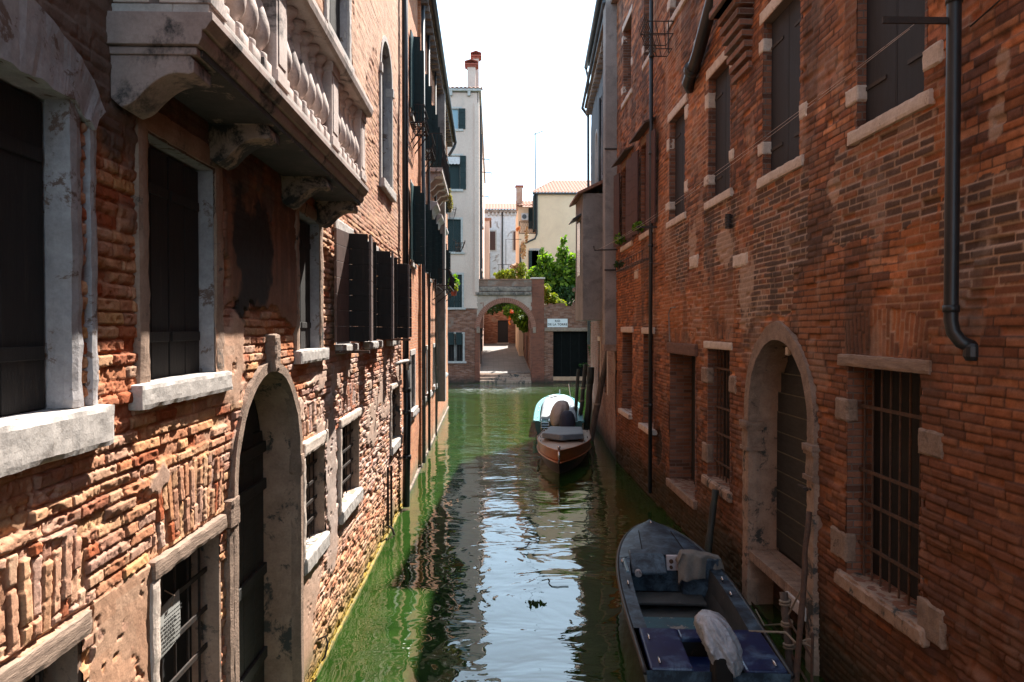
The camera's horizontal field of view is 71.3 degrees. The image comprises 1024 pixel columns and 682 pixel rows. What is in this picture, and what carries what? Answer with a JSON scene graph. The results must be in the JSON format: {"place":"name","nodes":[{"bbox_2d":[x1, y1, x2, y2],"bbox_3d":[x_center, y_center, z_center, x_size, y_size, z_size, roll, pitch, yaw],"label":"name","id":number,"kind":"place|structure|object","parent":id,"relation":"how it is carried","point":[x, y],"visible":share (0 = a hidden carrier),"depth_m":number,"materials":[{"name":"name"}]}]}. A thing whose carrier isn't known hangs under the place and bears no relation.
{"place":"outdoors","nodes":[
{"label":"outdoors","id":0,"kind":"place"},
{"bbox_2d":[484,218,491,278],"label":"alley house","id":1,"kind":"structure","parent":0,"point":[487,224],"depth_m":78.30,"materials":[{"name":"paint"}]},
{"bbox_2d":[480,343,530,372],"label":"alley paving","id":2,"kind":"structure","parent":0,"point":[501,358],"depth_m":56.73,"materials":[{"name":"grey stone"}]},
{"bbox_2d":[484,309,515,343],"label":"alley house","id":3,"kind":"structure","parent":2,"relation":"on","point":[498,329],"depth_m":72.18,"materials":[{"name":"orange brick"}]},
{"bbox_2d":[498,320,507,342],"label":"door","id":4,"kind":"structure","parent":3,"relation":"in","point":[502,324],"depth_m":72.40,"materials":[{"name":"brown wood"}]},
{"bbox_2d":[526,234,575,305],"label":"fig tree","id":5,"kind":"object","parent":2,"relation":"on","point":[560,279],"visible":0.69,"depth_m":52.21,"materials":[{"name":"green plant"}]},
{"bbox_2d":[436,0,595,202],"label":"sky","id":6,"kind":"structure","parent":0,"point":[532,74],"materials":[{"name":"white"}]},
{"bbox_2d":[315,383,824,681],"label":"water","id":7,"kind":"structure","parent":0,"point":[456,580],"depth_m":10.79,"materials":[{"name":"green liquid"}]},
{"bbox_2d":[0,0,411,681],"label":"canal house","id":8,"kind":"structure","parent":7,"relation":"on","point":[204,282],"depth_m":4.42,"materials":[{"name":"brick"}]},
{"bbox_2d":[0,610,91,681],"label":"window","id":9,"kind":"structure","parent":8,"relation":"in","point":[58,658],"depth_m":3.05,"materials":[{"name":"stone"}]},
{"bbox_2d":[0,0,114,477],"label":"window","id":10,"kind":"structure","parent":8,"relation":"in","point":[42,272],"depth_m":3.05,"materials":[{"name":"white stone"}]},
{"bbox_2d":[161,589,181,657],"bbox_3d":[-2.025,1.654,4.226,0.056,0.373,0.300,0,1,-2],"label":"paper notice","id":11,"kind":"object","parent":8,"relation":"attached to","point":[170,621],"visible":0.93,"depth_m":4.23,"materials":[{"name":"white paper"}]},
{"bbox_2d":[128,112,232,409],"bbox_3d":[-2.014,-0.461,4.282,0.218,1.626,1.285,0,1,-2],"label":"window","id":12,"kind":"structure","parent":8,"relation":"in","point":[179,242],"depth_m":4.33,"materials":[{"name":"stone"}]},
{"bbox_2d":[148,514,226,681],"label":"window","id":13,"kind":"structure","parent":8,"relation":"in","point":[191,565],"depth_m":4.69,"materials":[{"name":"stone"}]},
{"bbox_2d":[221,333,304,681],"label":"water door","id":14,"kind":"structure","parent":8,"relation":"in","point":[263,631],"depth_m":6.65,"materials":[{"name":"stone"}]},
{"bbox_2d":[293,202,328,364],"bbox_3d":[-2.089,-0.579,7.229,0.223,1.586,1.143,0,1,-2],"label":"window","id":15,"kind":"structure","parent":8,"relation":"in","point":[308,340],"depth_m":7.45,"materials":[{"name":"stone"}]},
{"bbox_2d":[303,429,329,575],"bbox_3d":[-2.132,1.630,7.383,0.283,1.307,1.027,0,1,-2],"label":"window","id":16,"kind":"structure","parent":8,"relation":"in","point":[316,539],"depth_m":7.73,"materials":[{"name":"stone"}]},
{"bbox_2d":[318,635,328,660],"bbox_3d":[-1.972,3.206,7.455,0.117,0.278,0.023,0,1,-2],"label":"mooring ring","id":17,"kind":"object","parent":8,"relation":"attached to","point":[326,648],"visible":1,"depth_m":7.45,"materials":[{"name":"metal"}]},
{"bbox_2d":[324,0,354,71],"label":"window","id":18,"kind":"structure","parent":8,"relation":"in","point":[339,20],"depth_m":9.08,"materials":[{"name":"white stone"}]},
{"bbox_2d":[325,407,363,524],"bbox_3d":[-2.180,1.569,9.227,0.284,1.288,1.378,0,1,-2],"label":"window","id":19,"kind":"structure","parent":8,"relation":"in","point":[350,495],"depth_m":9.48,"materials":[{"name":"stone"}]},
{"bbox_2d":[332,219,376,353],"bbox_3d":[-1.975,-0.655,8.750,0.530,1.606,1.342,0,1,-2],"label":"window","id":20,"kind":"structure","parent":8,"relation":"in","point":[355,270],"depth_m":8.57,"materials":[{"name":"black wood"}]},
{"bbox_2d":[363,240,397,349],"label":"window","id":21,"kind":"structure","parent":8,"relation":"in","point":[386,263],"depth_m":10.50,"materials":[{"name":"black wood"}]},
{"bbox_2d":[379,36,395,202],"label":"window","id":22,"kind":"structure","parent":8,"relation":"in","point":[386,94],"depth_m":12.89,"materials":[{"name":"white stone"}]},
{"bbox_2d":[388,380,402,455],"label":"window","id":23,"kind":"structure","parent":8,"relation":"in","point":[396,439],"depth_m":13.84,"materials":[{"name":"stone"}]},
{"bbox_2d":[386,264,411,345],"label":"window","id":24,"kind":"structure","parent":8,"relation":"in","point":[404,274],"depth_m":12.55,"materials":[{"name":"black wood"}]},
{"bbox_2d":[400,0,456,502],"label":"canal house","id":25,"kind":"structure","parent":7,"relation":"on","point":[431,133],"depth_m":19.64,"materials":[{"name":"orange brick"}]},
{"bbox_2d":[400,349,417,416],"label":"window","id":26,"kind":"structure","parent":25,"relation":"in","point":[414,409],"depth_m":17.11,"materials":[{"name":"white stone"}]},
{"bbox_2d":[410,29,423,127],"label":"window","id":27,"kind":"structure","parent":25,"relation":"in","point":[416,55],"depth_m":16.33,"materials":[{"name":"black wood"}]},
{"bbox_2d":[410,179,424,268],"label":"window","id":28,"kind":"structure","parent":25,"relation":"in","point":[417,234],"depth_m":16.39,"materials":[{"name":"black wood"}]},
{"bbox_2d":[421,74,431,151],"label":"window","id":29,"kind":"structure","parent":25,"relation":"in","point":[428,89],"depth_m":19.63,"materials":[{"name":"black wood"}]},
{"bbox_2d":[425,204,431,273],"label":"window","id":30,"kind":"structure","parent":25,"relation":"in","point":[428,213],"depth_m":18.80,"materials":[{"name":"black wood"}]},
{"bbox_2d":[426,345,431,397],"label":"window","id":31,"kind":"structure","parent":25,"relation":"in","point":[426,345],"depth_m":20.65,"materials":[{"name":"white stone"}]},
{"bbox_2d":[430,219,437,282],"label":"window","id":32,"kind":"structure","parent":25,"relation":"in","point":[434,274],"depth_m":21.43,"materials":[{"name":"black wood"}]},
{"bbox_2d":[430,105,437,167],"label":"window","id":33,"kind":"structure","parent":25,"relation":"in","point":[434,116],"depth_m":22.23,"materials":[{"name":"black wood"}]},
{"bbox_2d":[432,343,437,389],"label":"window","id":34,"kind":"structure","parent":25,"relation":"in","point":[433,369],"depth_m":23.29,"materials":[{"name":"white stone"}]},
{"bbox_2d":[430,230,442,284],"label":"window","id":35,"kind":"structure","parent":25,"relation":"in","point":[440,265],"depth_m":24.14,"materials":[{"name":"black wood"}]},
{"bbox_2d":[438,127,441,167],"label":"window","id":36,"kind":"structure","parent":25,"relation":"in","point":[439,136],"depth_m":23.64,"materials":[{"name":"black wood"}]},
{"bbox_2d":[446,244,446,284],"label":"window","id":37,"kind":"structure","parent":25,"relation":"in","point":[446,244],"depth_m":27.51,"materials":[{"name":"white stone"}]},
{"bbox_2d":[446,250,450,292],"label":"window","id":38,"kind":"structure","parent":25,"relation":"in","point":[448,253],"depth_m":29.59,"materials":[{"name":"black wood"}]},
{"bbox_2d":[446,172,450,213],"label":"window","id":39,"kind":"structure","parent":25,"relation":"in","point":[447,210],"depth_m":30.42,"materials":[{"name":"black stone"}]},
{"bbox_2d":[447,188,452,211],"bbox_3d":[-2.159,-4.924,24.980,0.219,0.867,0.444,0,1,-2],"label":"hanging plant","id":40,"kind":"object","parent":25,"relation":"hanging from","point":[450,203],"visible":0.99,"depth_m":24.91,"materials":[{"name":"green plant"}]},
{"bbox_2d":[447,273,459,287],"bbox_3d":[-2.247,-2.255,27.637,0.493,0.760,0.611,0,1,-2],"label":"potted plant","id":41,"kind":"object","parent":25,"relation":"on","point":[456,280],"visible":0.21,"depth_m":27.56,"materials":[{"name":"green plant"}]},
{"bbox_2d":[451,284,457,295],"bbox_3d":[-2.173,-1.989,26.847,0.355,0.574,0.648,0,1,-2],"label":"potted plant","id":42,"kind":"object","parent":25,"relation":"on","point":[454,293],"visible":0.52,"depth_m":26.74,"materials":[{"name":"green plant"}]},
{"bbox_2d":[447,51,491,382],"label":"tall house","id":43,"kind":"structure","parent":7,"relation":"on","point":[466,159],"depth_m":47.85,"materials":[{"name":"white paint"}]},
{"bbox_2d":[447,154,465,191],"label":"window","id":44,"kind":"structure","parent":43,"relation":"in","point":[457,162],"depth_m":47.70,"materials":[{"name":"teal wood"}]},
{"bbox_2d":[448,217,464,253],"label":"window","id":45,"kind":"structure","parent":43,"relation":"in","point":[455,226],"depth_m":47.86,"materials":[{"name":"teal wood"}]},
{"bbox_2d":[448,273,465,309],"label":"window","id":46,"kind":"structure","parent":43,"relation":"in","point":[456,302],"depth_m":47.93,"materials":[{"name":"teal wood"}]},
{"bbox_2d":[448,332,465,362],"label":"window","id":47,"kind":"structure","parent":43,"relation":"in","point":[456,340],"depth_m":47.96,"materials":[{"name":"wood"}]},
{"bbox_2d":[452,107,464,130],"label":"window","id":48,"kind":"structure","parent":43,"relation":"in","point":[458,112],"depth_m":47.63,"materials":[{"name":"glass"}]},
{"bbox_2d":[455,241,464,251],"bbox_3d":[-2.313,-4.166,31.291,0.540,0.521,0.523,0,1,-2],"label":"iron basket","id":49,"kind":"object","parent":43,"relation":"attached to","point":[460,246],"visible":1,"depth_m":31.12,"materials":[{"name":"black metal"}]},
{"bbox_2d":[486,303,511,314],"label":"creeper","id":50,"kind":"object","parent":43,"relation":"attached to","point":[496,308],"visible":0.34,"depth_m":64.22,"materials":[{"name":"green plant"}]},
{"bbox_2d":[475,277,544,382],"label":"archway","id":51,"kind":"object","parent":7,"relation":"in","point":[526,296],"visible":0.97,"depth_m":47.97,"materials":[{"name":"red brick"}]},
{"bbox_2d":[497,239,520,268],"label":"terrace railing","id":52,"kind":"object","parent":51,"relation":"on","point":[509,264],"visible":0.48,"depth_m":50.81,"materials":[{"name":"metal"}]},
{"bbox_2d":[493,262,527,278],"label":"bush","id":53,"kind":"object","parent":51,"relation":"on","point":[510,273],"visible":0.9,"depth_m":49.74,"materials":[{"name":"green plant"}]},
{"bbox_2d":[510,226,528,269],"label":"dry bush","id":54,"kind":"object","parent":53,"relation":"on","point":[523,253],"visible":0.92,"depth_m":50.32,"materials":[{"name":"orange plant"}]},
{"bbox_2d":[544,283,566,305],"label":"bush","id":55,"kind":"object","parent":51,"relation":"on","point":[550,297],"visible":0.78,"depth_m":49.25,"materials":[{"name":"green plant"}]},
{"bbox_2d":[523,328,530,373],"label":"garden wall","id":56,"kind":"structure","parent":7,"relation":"in","point":[527,345],"depth_m":52.34,"materials":[{"name":"brown brick"}]},
{"bbox_2d":[502,304,527,332],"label":"creeper","id":57,"kind":"object","parent":56,"relation":"attached to","point":[519,317],"visible":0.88,"depth_m":53.24,"materials":[{"name":"green plant"}]},
{"bbox_2d":[528,599,546,606],"bbox_3d":[0.314,3.438,9.351,0.286,0.087,0.231,0,1,-2],"label":"floating weed","id":58,"kind":"object","parent":7,"relation":"on","point":[534,603],"visible":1,"depth_m":9.35,"materials":[{"name":"green plant"}]},
{"bbox_2d":[533,384,583,434],"bbox_3d":[1.762,2.618,27.072,1.791,1.633,7.361,0,1,4],"label":"motorboat","id":59,"kind":"object","parent":7,"relation":"on","point":[559,407],"visible":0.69,"depth_m":24.01,"materials":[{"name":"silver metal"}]},
{"bbox_2d":[540,395,577,420],"bbox_3d":[1.754,2.534,26.949,1.320,0.587,4.778,0,1,4],"label":"tarpaulin","id":60,"kind":"object","parent":59,"relation":"on","point":[548,403],"visible":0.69,"depth_m":26.80,"materials":[{"name":"white fabric"}]},
{"bbox_2d":[537,410,590,473],"bbox_3d":[1.448,2.882,19.966,1.554,1.380,5.117,0,1,5],"label":"motorboat","id":61,"kind":"object","parent":7,"relation":"on","point":[565,444],"visible":0.98,"depth_m":19.03,"materials":[{"name":"wood"}]},
{"bbox_2d":[544,302,590,382],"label":"boundary wall","id":62,"kind":"structure","parent":7,"relation":"in","point":[566,353],"depth_m":48.31,"materials":[{"name":"brick"}]},
{"bbox_2d":[547,318,567,327],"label":"street sign","id":63,"kind":"object","parent":62,"relation":"attached to","point":[557,322],"visible":1,"depth_m":48.05,"materials":[{"name":"stone"}]},
{"bbox_2d":[578,321,590,366],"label":"creeper","id":64,"kind":"object","parent":62,"relation":"attached to","point":[582,364],"visible":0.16,"depth_m":47.88,"materials":[{"name":"green plant"}]},
{"bbox_2d":[574,369,579,413],"bbox_3d":[2.366,2.414,26.510,0.153,2.722,0.606,1,1,30],"label":"mooring pole","id":65,"kind":"object","parent":7,"relation":"in","point":[576,390],"visible":0.6,"depth_m":26.54,"materials":[{"name":"brown wood"}]},
{"bbox_2d":[578,364,587,421],"bbox_3d":[2.474,2.306,25.414,0.509,2.967,0.209,-1,1,-34],"label":"mooring pole","id":66,"kind":"object","parent":7,"relation":"in","point":[582,399],"visible":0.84,"depth_m":25.39,"materials":[{"name":"wood"}]},
{"bbox_2d":[584,367,593,429],"bbox_3d":[2.682,2.351,25.069,0.422,2.883,0.250,1,1,29],"label":"mooring pole","id":67,"kind":"object","parent":7,"relation":"in","point":[588,399],"visible":0.78,"depth_m":24.96,"materials":[{"name":"brown wood"}]},
{"bbox_2d":[569,0,617,457],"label":"canal house","id":68,"kind":"structure","parent":7,"relation":"on","point":[595,290],"depth_m":23.11,"materials":[{"name":"paint"}]},
{"bbox_2d":[595,129,597,182],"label":"window","id":69,"kind":"structure","parent":68,"relation":"in","point":[596,135],"depth_m":25.86,"materials":[{"name":"white stone"}]},
{"bbox_2d":[597,336,600,378],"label":"window","id":70,"kind":"structure","parent":68,"relation":"in","point":[598,337],"depth_m":24.67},
{"bbox_2d":[598,86,602,181],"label":"window","id":71,"kind":"structure","parent":68,"relation":"in","point":[600,103],"depth_m":24.07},
{"bbox_2d":[605,351,607,394],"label":"window","id":72,"kind":"structure","parent":68,"relation":"in","point":[606,378],"depth_m":21.66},
{"bbox_2d":[589,351,606,440],"bbox_3d":[2.718,2.048,22.821,0.254,3.591,1.037,-1,1,-43],"label":"mooring pole","id":73,"kind":"object","parent":7,"relation":"in","point":[597,404],"visible":0.79,"depth_m":22.70,"materials":[{"name":"brown wood"}]},
{"bbox_2d":[616,519,794,681],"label":"motorboat","id":74,"kind":"object","parent":7,"relation":"on","point":[696,630],"visible":0.99,"depth_m":7.99,"materials":[{"name":"blue plastic"}]},
{"bbox_2d":[675,549,724,584],"bbox_3d":[2.477,3.144,9.347,0.632,0.757,0.262,0,1,3],"label":"draped cloth","id":75,"kind":"object","parent":74,"relation":"on","point":[692,565],"visible":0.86,"depth_m":9.29,"materials":[{"name":"grey fabric"}]},
{"bbox_2d":[749,630,815,648],"bbox_3d":[2.749,3.002,7.255,0.165,0.102,0.692,-1,1,-39],"label":"mooring rope","id":76,"kind":"object","parent":74,"relation":"attached to","point":[791,638],"visible":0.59,"depth_m":7.26,"materials":[{"name":"beige fabric"}]},
{"bbox_2d":[704,489,718,552],"bbox_3d":[2.790,3.007,10.175,0.114,1.694,0.809,1,1,33],"label":"mooring pole","id":77,"kind":"object","parent":7,"relation":"in","point":[711,523],"visible":0.49,"depth_m":10.29,"materials":[{"name":"brown wood"}]},
{"bbox_2d":[779,590,795,681],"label":"mooring pole","id":78,"kind":"object","parent":7,"relation":"in","point":[785,605],"visible":0.95,"depth_m":7.48,"materials":[{"name":"brown wood"}]},
{"bbox_2d":[788,619,813,681],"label":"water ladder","id":79,"kind":"object","parent":78,"relation":"attached to","point":[811,654],"visible":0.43,"depth_m":6.83,"materials":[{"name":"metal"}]},
{"bbox_2d":[794,511,810,681],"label":"mooring pole","id":80,"kind":"object","parent":7,"relation":"in","point":[800,625],"visible":0.99,"depth_m":7.08,"materials":[{"name":"wood"}]},
{"bbox_2d":[593,0,1023,681],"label":"canal house","id":81,"kind":"structure","parent":7,"relation":"on","point":[821,310],"depth_m":6.93,"materials":[{"name":"brick"}]},
{"bbox_2d":[613,260,624,269],"bbox_3d":[2.691,-1.905,17.946,0.296,0.270,0.569,0,1,13],"label":"window plant","id":82,"kind":"object","parent":81,"relation":"on","point":[617,265],"depth_m":17.89,"materials":[{"name":"green plant"}]},
{"bbox_2d":[613,233,625,245],"bbox_3d":[2.712,-2.593,18.248,0.338,0.354,0.516,0,1,-27],"label":"plant","id":83,"kind":"object","parent":81,"relation":"on","point":[619,241],"depth_m":18.16,"materials":[{"name":"green plant"}]},
{"bbox_2d":[611,145,633,251],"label":"window","id":84,"kind":"structure","parent":81,"relation":"in","point":[626,173],"depth_m":18.58,"materials":[{"name":"wood"}]},
{"bbox_2d":[618,327,633,419],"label":"window","id":85,"kind":"structure","parent":81,"relation":"in","point":[627,347],"depth_m":18.59,"materials":[{"name":"wood"}]},
{"bbox_2d":[621,5,632,108],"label":"window","id":86,"kind":"structure","parent":81,"relation":"in","point":[626,91],"depth_m":18.46,"materials":[{"name":"stone"}]},
{"bbox_2d":[631,221,644,234],"bbox_3d":[2.824,-2.529,15.938,0.280,0.302,0.487,0,1,-2],"label":"potted plant","id":87,"kind":"object","parent":81,"relation":"on","point":[634,228],"depth_m":15.90,"materials":[{"name":"green plant"}]},
{"bbox_2d":[629,116,655,240],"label":"window","id":88,"kind":"structure","parent":81,"relation":"in","point":[645,140],"depth_m":16.15,"materials":[{"name":"wood"}]},
{"bbox_2d":[642,0,654,70],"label":"window","id":89,"kind":"structure","parent":81,"relation":"in","point":[646,2],"depth_m":15.87,"materials":[{"name":"stone"}]},
{"bbox_2d":[638,327,669,434],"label":"window","id":90,"kind":"structure","parent":81,"relation":"in","point":[643,426],"depth_m":15.99,"materials":[{"name":"wood"}]},
{"bbox_2d":[639,14,673,56],"bbox_3d":[2.721,-5.670,13.284,0.618,0.622,0.616,0,1,-2],"label":"iron basket","id":91,"kind":"object","parent":81,"relation":"attached to","point":[656,34],"visible":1,"depth_m":13.25,"materials":[{"name":"black metal"}]},
{"bbox_2d":[665,93,688,228],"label":"window","id":92,"kind":"structure","parent":81,"relation":"in","point":[676,149],"depth_m":13.40,"materials":[{"name":"wood"}]},
{"bbox_2d":[667,0,687,30],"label":"window","id":93,"kind":"structure","parent":81,"relation":"in","point":[675,6],"depth_m":13.56,"materials":[{"name":"stone"}]},
{"bbox_2d":[666,342,697,509],"bbox_3d":[3.235,1.416,12.774,0.524,2.758,1.926,0,1,-2],"label":"doorway","id":94,"kind":"structure","parent":81,"relation":"in","point":[683,462],"depth_m":13.60,"materials":[{"name":"brick"}]},
{"bbox_2d":[704,48,733,210],"bbox_3d":[3.147,-3.142,10.681,0.206,2.193,1.394,0,1,-2],"label":"window","id":95,"kind":"structure","parent":81,"relation":"in","point":[718,103],"depth_m":10.92,"materials":[{"name":"wood"}]},
{"bbox_2d":[701,341,736,502],"bbox_3d":[3.208,1.145,10.682,0.387,2.275,1.656,0,1,-2],"label":"window","id":96,"kind":"structure","parent":81,"relation":"in","point":[720,381],"depth_m":11.17,"materials":[{"name":"metal"}]},
{"bbox_2d":[597,24,913,249],"bbox_3d":[2.580,-2.266,12.186,0.084,0.194,14.302,0,1,-2],"label":"washing line","id":97,"kind":"object","parent":81,"relation":"attached to","point":[787,119],"visible":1,"depth_m":6.80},
{"bbox_2d":[756,0,807,188],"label":"window","id":98,"kind":"structure","parent":81,"relation":"in","point":[780,45],"depth_m":8.55,"materials":[{"name":"wood"}]},
{"bbox_2d":[755,590,811,625],"bbox_3d":[2.996,2.953,8.178,0.221,0.946,1.712,0,1,-1],"label":"hanging rope","id":99,"kind":"object","parent":81,"relation":"hanging from","point":[794,602],"visible":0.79,"depth_m":7.53,"materials":[{"name":"grey fabric"}]},
{"bbox_2d":[739,321,845,675],"bbox_3d":[3.284,1.764,8.455,0.472,4.004,2.195,0,1,-2],"label":"water door","id":100,"kind":"structure","parent":81,"relation":"in","point":[780,426],"depth_m":9.02,"materials":[{"name":"stone"}]},
{"bbox_2d":[830,354,948,649],"bbox_3d":[3.326,1.253,6.201,0.387,2.244,1.788,0,1,-2],"label":"window","id":101,"kind":"structure","parent":81,"relation":"in","point":[879,548],"depth_m":6.42,"materials":[{"name":"metal"}]},
{"bbox_2d":[845,0,944,145],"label":"window","id":102,"kind":"structure","parent":81,"relation":"in","point":[889,89],"depth_m":6.19,"materials":[{"name":"wood"}]},
{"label":"ground","id":103,"kind":"structure","parent":0,"visible":0},
{"bbox_2d":[484,203,531,278],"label":"white house","id":104,"kind":"structure","parent":103,"relation":"on","point":[502,216],"depth_m":84.81,"materials":[{"name":"paint"}]},
{"bbox_2d":[490,230,496,250],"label":"window","id":105,"kind":"structure","parent":104,"relation":"in","point":[493,233],"depth_m":84.68,"materials":[{"name":"brown wood"}]},
{"bbox_2d":[512,230,515,250],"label":"window","id":106,"kind":"structure","parent":104,"relation":"in","point":[513,231],"depth_m":84.77,"materials":[{"name":"brown stone"}]},
{"bbox_2d":[515,180,590,355],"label":"yellow house","id":107,"kind":"structure","parent":103,"relation":"on","point":[551,213],"depth_m":59.97,"materials":[{"name":"paint"}]},
{"bbox_2d":[521,213,527,220],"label":"air conditioner","id":108,"kind":"object","parent":107,"relation":"attached to","point":[524,216],"visible":1,"depth_m":61.48,"materials":[{"name":"white metal"}]},
{"bbox_2d":[529,248,541,273],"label":"window","id":109,"kind":"structure","parent":107,"relation":"in","point":[532,250],"depth_m":59.90,"materials":[{"name":"teal stone"}]},
{"bbox_2d":[534,131,542,188],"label":"antenna","id":110,"kind":"object","parent":107,"relation":"on","point":[535,157],"visible":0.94,"depth_m":61.78,"materials":[{"name":"grey metal"}]}
]}

